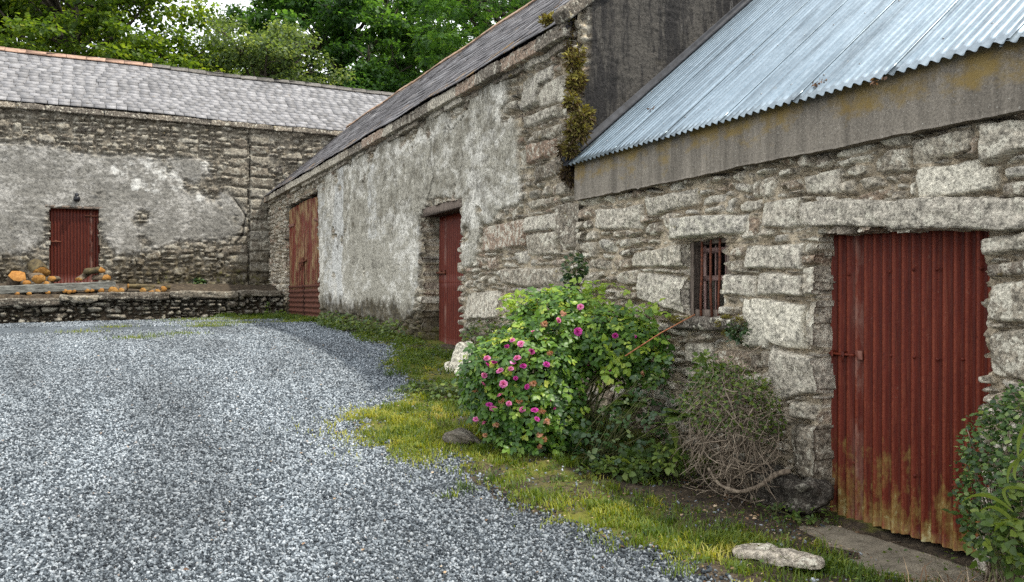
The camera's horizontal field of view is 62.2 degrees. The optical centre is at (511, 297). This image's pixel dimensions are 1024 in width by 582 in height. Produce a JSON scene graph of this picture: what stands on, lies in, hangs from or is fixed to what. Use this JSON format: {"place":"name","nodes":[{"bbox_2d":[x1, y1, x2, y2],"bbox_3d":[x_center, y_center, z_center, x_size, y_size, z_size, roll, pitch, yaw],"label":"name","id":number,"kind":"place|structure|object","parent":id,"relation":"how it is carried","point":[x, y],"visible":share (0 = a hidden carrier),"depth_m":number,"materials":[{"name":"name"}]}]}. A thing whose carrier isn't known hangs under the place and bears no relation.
{"place":"outdoors","nodes":[
{"label":"outdoors","id":0,"kind":"place"},
{"bbox_2d":[17,0,500,72],"label":"sky","id":1,"kind":"structure","parent":0,"point":[224,2],"materials":[{"name":"white"}]},
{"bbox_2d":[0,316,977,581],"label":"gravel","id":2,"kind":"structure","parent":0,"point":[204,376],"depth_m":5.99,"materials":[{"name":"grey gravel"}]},
{"bbox_2d":[0,283,992,581],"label":"ground","id":3,"kind":"structure","parent":0,"point":[854,525],"depth_m":5.92,"materials":[{"name":"grey gravel"}]},
{"bbox_2d":[6,270,26,285],"bbox_3d":[-11.869,-0.393,20.311,0.400,0.495,0.521,0,0,-37],"label":"firewood log","id":4,"kind":"object","parent":3,"relation":"on","point":[15,277],"visible":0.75,"depth_m":20.18,"materials":[{"name":"orange wood"}]},
{"bbox_2d":[20,280,30,284],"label":"firewood log","id":5,"kind":"object","parent":3,"relation":"on","point":[26,282],"visible":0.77,"depth_m":20.01,"materials":[{"name":"orange wood"}]},
{"bbox_2d":[27,272,45,283],"bbox_3d":[-11.374,-0.474,20.299,0.325,0.305,0.444,0,0,-41],"label":"firewood log","id":6,"kind":"object","parent":5,"relation":"on","point":[36,278],"visible":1,"depth_m":20.17,"materials":[{"name":"orange wood"}]},
{"bbox_2d":[26,259,50,276],"bbox_3d":[-11.454,-0.700,20.551,0.511,0.477,0.445,0,0,40],"label":"firewood log","id":7,"kind":"object","parent":6,"relation":"on","point":[36,266],"visible":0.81,"depth_m":20.45,"materials":[{"name":"brown wood"}]},
{"bbox_2d":[0,0,93,53],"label":"maple tree","id":8,"kind":"object","parent":3,"relation":"on","point":[9,2],"visible":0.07,"depth_m":32.03,"materials":[{"name":"green plant"}]},
{"bbox_2d":[0,281,115,293],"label":"timber beam","id":9,"kind":"structure","parent":3,"relation":"on","point":[54,287],"depth_m":20.06,"materials":[{"name":"grey wood"}]},
{"bbox_2d":[91,274,110,279],"bbox_3d":[-10.072,-0.496,20.790,0.410,0.146,0.281,0,0,27],"label":"firewood log","id":10,"kind":"object","parent":9,"relation":"on","point":[102,277],"visible":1,"depth_m":20.71,"materials":[{"name":"orange wood"}]},
{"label":"firewood log","id":11,"kind":"object","parent":9,"relation":"on","visible":0},
{"bbox_2d":[47,276,60,281],"bbox_3d":[-11.074,-0.443,20.509,0.217,0.147,0.409,0,0,-14],"label":"firewood log","id":12,"kind":"object","parent":11,"relation":"on","point":[54,278],"visible":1,"depth_m":20.33,"materials":[{"name":"orange wood"}]},
{"bbox_2d":[75,273,90,280],"bbox_3d":[-10.516,-0.521,20.792,0.214,0.240,0.408,0,0,5],"label":"firewood log","id":13,"kind":"object","parent":3,"relation":"on","point":[82,276],"visible":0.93,"depth_m":20.66,"materials":[{"name":"orange wood"}]},
{"bbox_2d":[82,267,104,274],"bbox_3d":[-10.252,-0.658,20.814,0.440,0.197,0.313,0,0,7],"label":"firewood log","id":14,"kind":"object","parent":13,"relation":"on","point":[93,270],"visible":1,"depth_m":20.72,"materials":[{"name":"brown wood"}]},
{"bbox_2d":[0,0,242,73],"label":"maple tree","id":15,"kind":"object","parent":3,"relation":"on","point":[68,27],"visible":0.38,"depth_m":30.80,"materials":[{"name":"green plant"}]},
{"bbox_2d":[0,289,282,323],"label":"retaining wall","id":16,"kind":"structure","parent":3,"relation":"on","point":[184,300],"depth_m":20.64,"materials":[{"name":"stone"}]},
{"bbox_2d":[108,285,119,291],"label":"firewood log","id":17,"kind":"object","parent":16,"relation":"on","point":[114,289],"visible":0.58,"depth_m":20.57,"materials":[{"name":"orange wood"}]},
{"bbox_2d":[118,286,127,291],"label":"firewood log","id":18,"kind":"object","parent":16,"relation":"on","point":[123,289],"visible":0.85,"depth_m":20.67,"materials":[{"name":"orange wood"}]},
{"bbox_2d":[139,287,153,291],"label":"firewood log","id":19,"kind":"object","parent":16,"relation":"on","point":[145,289],"visible":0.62,"depth_m":20.95,"materials":[{"name":"orange wood"}]},
{"bbox_2d":[155,285,166,291],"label":"firewood log","id":20,"kind":"object","parent":16,"relation":"on","point":[162,288],"visible":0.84,"depth_m":21.15,"materials":[{"name":"orange wood"}]},
{"bbox_2d":[127,284,170,289],"bbox_3d":[-9.112,-0.267,21.289,1.010,0.144,0.190,0,0,-40],"label":"firewood log","id":21,"kind":"object","parent":3,"relation":"on","point":[137,286],"visible":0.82,"depth_m":21.10,"materials":[{"name":"brown wood"}]},
{"bbox_2d":[93,26,227,72],"bbox_3d":[-14.017,-5.415,33.249,7.006,10.282,6.929,0,0,7],"label":"hedge tree","id":22,"kind":"object","parent":3,"relation":"on","point":[145,55],"visible":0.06,"depth_m":32.23,"materials":[{"name":"green plant"}]},
{"bbox_2d":[0,46,393,284],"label":"slate barn","id":23,"kind":"structure","parent":3,"relation":"on","point":[171,174],"depth_m":22.87,"materials":[{"name":"stone"}]},
{"bbox_2d":[49,208,99,282],"bbox_3d":[-11.310,-1.342,21.945,1.174,1.965,0.059,0,0,-26],"label":"door","id":24,"kind":"structure","parent":23,"relation":"in","point":[74,247],"depth_m":21.95,"materials":[{"name":"metal"}]},
{"bbox_2d":[73,193,79,201],"bbox_3d":[-11.175,-2.573,21.787,0.169,0.248,0.175,0,0,-26],"label":"wall lamp","id":25,"kind":"object","parent":23,"relation":"attached to","point":[76,197],"visible":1,"depth_m":21.74,"materials":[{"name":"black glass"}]},
{"bbox_2d":[188,276,206,283],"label":"weed plant","id":26,"kind":"object","parent":3,"relation":"on","point":[199,280],"visible":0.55,"depth_m":23.14,"materials":[{"name":"green plant"}]},
{"bbox_2d":[163,1,258,74],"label":"slender tree","id":27,"kind":"object","parent":3,"relation":"on","point":[218,19],"visible":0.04,"depth_m":40.85,"materials":[{"name":"green plant"}]},
{"bbox_2d":[264,302,285,315],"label":"weed plant","id":28,"kind":"object","parent":3,"relation":"on","point":[268,303],"visible":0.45,"depth_m":21.08,"materials":[{"name":"green plant"}]},
{"bbox_2d":[195,13,355,85],"bbox_3d":[-10.113,-5.915,35.129,7.085,11.287,5.869,0,0,-26],"label":"hedge tree","id":29,"kind":"object","parent":3,"relation":"on","point":[277,46],"visible":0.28,"depth_m":34.11,"materials":[{"name":"green plant"}]},
{"bbox_2d":[219,0,461,85],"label":"sycamore tree","id":30,"kind":"object","parent":3,"relation":"on","point":[336,21],"visible":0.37,"depth_m":39.40,"materials":[{"name":"green plant"}]},
{"bbox_2d":[316,310,407,339],"bbox_3d":[-2.730,0.451,14.617,0.562,0.426,4.781,0,0,-26],"label":"weed plant","id":31,"kind":"object","parent":3,"relation":"on","point":[345,326],"visible":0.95,"depth_m":14.07,"materials":[{"name":"green plant"}]},
{"bbox_2d":[322,45,410,92],"bbox_3d":[-6.550,-5.694,38.929,7.625,10.839,6.992,0,0,-26],"label":"hedge tree","id":32,"kind":"object","parent":3,"relation":"on","point":[370,75],"visible":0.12,"depth_m":37.47,"materials":[{"name":"green plant"}]},
{"bbox_2d":[325,2,474,74],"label":"sycamore tree","id":33,"kind":"object","parent":3,"relation":"on","point":[385,59],"visible":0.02,"depth_m":51.33,"materials":[{"name":"green plant"}]},
{"bbox_2d":[397,379,464,402],"bbox_3d":[-0.779,0.963,8.825,1.112,0.251,0.625,0,0,44],"label":"weed plant","id":34,"kind":"object","parent":3,"relation":"on","point":[441,388],"visible":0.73,"depth_m":8.78,"materials":[{"name":"green plant"}]},
{"bbox_2d":[444,341,472,371],"bbox_3d":[-0.590,0.779,10.145,0.356,0.520,0.609,0,0,-26],"label":"boulder","id":35,"kind":"object","parent":3,"relation":"on","point":[457,354],"visible":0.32,"depth_m":10.15,"materials":[{"name":"stone"}]},
{"bbox_2d":[442,428,481,445],"bbox_3d":[-0.371,1.185,7.074,0.323,0.153,0.396,0,0,18],"label":"boulder","id":36,"kind":"object","parent":3,"relation":"on","point":[463,435],"visible":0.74,"depth_m":6.97,"materials":[{"name":"stone"}]},
{"bbox_2d":[397,0,531,89],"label":"ash tree","id":37,"kind":"object","parent":3,"relation":"on","point":[491,10],"visible":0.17,"depth_m":36.43,"materials":[{"name":"green plant"}]},
{"bbox_2d":[263,0,740,388],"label":"long barn","id":38,"kind":"structure","parent":3,"relation":"on","point":[437,202],"depth_m":11.55,"materials":[{"name":"stone"}]},
{"bbox_2d":[288,201,304,314],"bbox_3d":[-5.376,-0.895,21.177,0.070,2.849,1.755,0,0,-26],"label":"door","id":39,"kind":"structure","parent":38,"relation":"in","point":[296,214],"depth_m":21.14,"materials":[{"name":"brown wood"}]},
{"bbox_2d":[299,197,320,316],"bbox_3d":[-4.709,-0.891,19.764,0.120,2.842,2.163,0,0,-26],"label":"door","id":40,"kind":"structure","parent":38,"relation":"in","point":[311,240],"depth_m":19.69,"materials":[{"name":"metal"}]},
{"bbox_2d":[436,213,463,344],"bbox_3d":[-0.811,-0.257,12.254,0.065,1.955,1.501,0,0,-26],"label":"door","id":41,"kind":"structure","parent":38,"relation":"in","point":[450,236],"depth_m":12.51,"materials":[{"name":"metal"}]},
{"bbox_2d":[537,10,556,32],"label":"moss clump","id":42,"kind":"object","parent":38,"relation":"on","point":[546,20],"visible":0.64,"depth_m":9.04,"materials":[{"name":"green plant"}]},
{"bbox_2d":[557,164,569,184],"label":"moss clump","id":43,"kind":"object","parent":38,"relation":"attached to","point":[562,176],"visible":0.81,"depth_m":8.78,"materials":[{"name":"green plant"}]},
{"bbox_2d":[554,140,574,189],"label":"moss clump","id":44,"kind":"object","parent":38,"relation":"attached to","point":[570,169],"visible":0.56,"depth_m":8.73,"materials":[{"name":"green plant"}]},
{"bbox_2d":[558,18,583,53],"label":"moss clump","id":45,"kind":"object","parent":38,"relation":"attached to","point":[570,38],"visible":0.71,"depth_m":8.74,"materials":[{"name":"green plant"}]},
{"bbox_2d":[561,44,589,97],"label":"moss clump","id":46,"kind":"object","parent":38,"relation":"attached to","point":[576,80],"visible":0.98,"depth_m":8.59,"materials":[{"name":"green plant"}]},
{"bbox_2d":[459,304,544,348],"bbox_3d":[-0.075,0.459,9.662,0.498,0.910,2.090,0,0,-26],"label":"weed plant","id":47,"kind":"object","parent":3,"relation":"on","point":[490,325],"visible":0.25,"depth_m":10.07,"materials":[{"name":"green plant"}]},
{"bbox_2d":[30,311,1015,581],"bbox_3d":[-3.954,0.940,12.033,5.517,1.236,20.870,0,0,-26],"label":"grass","id":48,"kind":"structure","parent":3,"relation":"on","point":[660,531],"depth_m":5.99,"materials":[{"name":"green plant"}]},
{"bbox_2d":[451,277,674,457],"bbox_3d":[0.395,0.581,7.208,1.802,1.541,1.423,0,0,-26],"label":"rose bush","id":49,"kind":"object","parent":3,"relation":"on","point":[565,356],"visible":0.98,"depth_m":6.93,"materials":[{"name":"green plant"}]},
{"bbox_2d":[558,353,693,474],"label":"undergrowth","id":50,"kind":"object","parent":3,"relation":"on","point":[598,452],"visible":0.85,"depth_m":6.57,"materials":[{"name":"green plant"}]},
{"bbox_2d":[604,394,647,419],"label":"fern","id":51,"kind":"object","parent":3,"relation":"on","point":[618,403],"visible":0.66,"depth_m":6.72,"materials":[{"name":"green plant"}]},
{"bbox_2d":[575,434,696,483],"bbox_3d":[0.930,1.203,6.340,0.884,0.427,0.555,0,0,21],"label":"weed plant","id":52,"kind":"object","parent":3,"relation":"on","point":[634,469],"visible":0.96,"depth_m":6.22,"materials":[{"name":"green plant"}]},
{"bbox_2d":[642,422,678,448],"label":"fern","id":53,"kind":"object","parent":3,"relation":"on","point":[671,428],"visible":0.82,"depth_m":6.26,"materials":[{"name":"green plant"}]},
{"bbox_2d":[661,345,795,507],"bbox_3d":[1.490,0.903,5.998,0.910,1.130,0.993,0,0,-26],"label":"dead bramble heap","id":54,"kind":"object","parent":3,"relation":"on","point":[724,417],"visible":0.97,"depth_m":5.90,"materials":[{"name":"brown plant"}]},
{"bbox_2d":[732,543,824,569],"bbox_3d":[1.485,1.427,4.703,0.508,0.080,0.242,0,0,39],"label":"flat stone","id":55,"kind":"object","parent":3,"relation":"on","point":[808,560],"visible":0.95,"depth_m":4.65,"materials":[{"name":"stone"}]},
{"bbox_2d":[728,459,833,514],"bbox_3d":[1.882,1.350,6.058,0.405,0.286,0.901,0,0,-26],"label":"plinth stone","id":56,"kind":"object","parent":3,"relation":"on","point":[806,494],"visible":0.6,"depth_m":5.78,"materials":[{"name":"grey stone"}]},
{"bbox_2d":[561,0,1023,577],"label":"stone shed","id":57,"kind":"structure","parent":3,"relation":"on","point":[845,238],"depth_m":5.77,"materials":[{"name":"stone"}]},
{"bbox_2d":[560,253,588,293],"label":"wall plant","id":58,"kind":"object","parent":57,"relation":"attached to","point":[567,276],"depth_m":8.15,"materials":[{"name":"green plant"}]},
{"bbox_2d":[560,87,596,160],"bbox_3d":[0.676,-1.739,8.574,0.417,0.801,0.254,0,0,-26],"label":"moss clump","id":59,"kind":"object","parent":57,"relation":"on","point":[584,119],"visible":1,"depth_m":8.54,"materials":[{"name":"green plant"}]},
{"bbox_2d":[625,314,694,355],"bbox_3d":[1.191,0.302,6.814,0.602,0.336,0.011,0,0,-12],"label":"cane stick","id":60,"kind":"object","parent":57,"relation":"on","point":[659,334],"visible":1,"depth_m":6.81,"materials":[{"name":"brown wood"}]},
{"bbox_2d":[665,315,688,323],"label":"moss clump","id":61,"kind":"object","parent":57,"relation":"on","point":[673,319],"visible":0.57,"depth_m":7.01,"materials":[{"name":"green plant"}]},
{"bbox_2d":[686,349,730,399],"bbox_3d":[1.480,0.583,6.353,0.328,0.391,0.349,0,0,-26],"label":"wall plant","id":62,"kind":"object","parent":57,"relation":"attached to","point":[701,358],"depth_m":6.33,"materials":[{"name":"green plant"}]},
{"bbox_2d":[689,238,730,316],"bbox_3d":[1.658,-0.157,6.979,0.121,0.696,0.536,0,0,-26],"label":"window","id":63,"kind":"structure","parent":57,"relation":"in","point":[708,268],"depth_m":7.04,"materials":[{"name":"red paint"}]},
{"bbox_2d":[715,313,744,337],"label":"moss clump","id":64,"kind":"object","parent":57,"relation":"on","point":[725,316],"visible":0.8,"depth_m":6.50,"materials":[{"name":"green plant"}]},
{"bbox_2d":[725,320,751,347],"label":"wall plant","id":65,"kind":"object","parent":57,"relation":"attached to","point":[730,334],"depth_m":6.35,"materials":[{"name":"green plant"}]},
{"bbox_2d":[812,78,826,86],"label":"dead leaves","id":66,"kind":"object","parent":57,"relation":"on","point":[815,84],"visible":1,"depth_m":5.74,"materials":[{"name":"brown plant"}]},
{"bbox_2d":[870,76,886,85],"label":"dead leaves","id":67,"kind":"object","parent":57,"relation":"on","point":[873,82],"visible":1,"depth_m":5.10,"materials":[{"name":"brown plant"}]},
{"bbox_2d":[829,230,992,552],"bbox_3d":[2.508,0.525,5.311,0.074,1.971,1.351,0,0,-26],"label":"door","id":68,"kind":"structure","parent":57,"relation":"in","point":[908,323],"depth_m":5.37,"materials":[{"name":"red metal"}]},
{"bbox_2d":[751,498,842,525],"bbox_3d":[1.890,1.449,5.756,0.442,0.152,0.582,0,0,-26],"label":"weed plant","id":69,"kind":"object","parent":3,"relation":"on","point":[794,515],"visible":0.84,"depth_m":5.65,"materials":[{"name":"green plant"}]},
{"bbox_2d":[799,525,983,581],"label":"doorstep slab","id":70,"kind":"structure","parent":3,"relation":"on","point":[874,548],"depth_m":4.92,"materials":[{"name":"concrete"}]},
{"bbox_2d":[800,528,823,535],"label":"twig","id":71,"kind":"object","parent":70,"relation":"on","point":[814,529],"visible":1,"depth_m":5.32,"materials":[{"name":"brown wood"}]},
{"bbox_2d":[880,557,1009,581],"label":"dry grass","id":72,"kind":"structure","parent":3,"relation":"on","point":[968,578],"depth_m":4.19,"materials":[{"name":"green plant"}]},
{"bbox_2d":[973,558,985,569],"bbox_3d":[2.755,1.492,4.926,0.248,0.264,0.201,0,0,-26],"label":"boulder","id":73,"kind":"object","parent":3,"relation":"on","point":[980,564],"visible":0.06,"depth_m":4.89,"materials":[{"name":"grey stone"}]},
{"bbox_2d":[941,478,1023,581],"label":"weed plant","id":74,"kind":"object","parent":3,"relation":"on","point":[1014,557],"visible":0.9,"depth_m":3.76,"materials":[{"name":"green plant"}]},
{"bbox_2d":[947,380,1023,581],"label":"evergreen shrub","id":75,"kind":"object","parent":3,"relation":"on","point":[1009,408],"visible":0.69,"depth_m":4.07,"materials":[{"name":"green plant"}]},
{"bbox_2d":[960,426,1023,521],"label":"strap leaf plant","id":76,"kind":"object","parent":3,"relation":"on","point":[1014,463],"visible":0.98,"depth_m":3.70,"materials":[{"name":"green plant"}]},
{"bbox_2d":[98,335,984,581],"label":"fallen leaves","id":77,"kind":"object","parent":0,"point":[714,505],"depth_m":5.78,"materials":[{"name":"brown plant"}]},
{"bbox_2d":[660,408,698,423],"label":"fern","id":78,"kind":"object","parent":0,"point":[674,417],"visible":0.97,"depth_m":6.07,"materials":[{"name":"green plant"}]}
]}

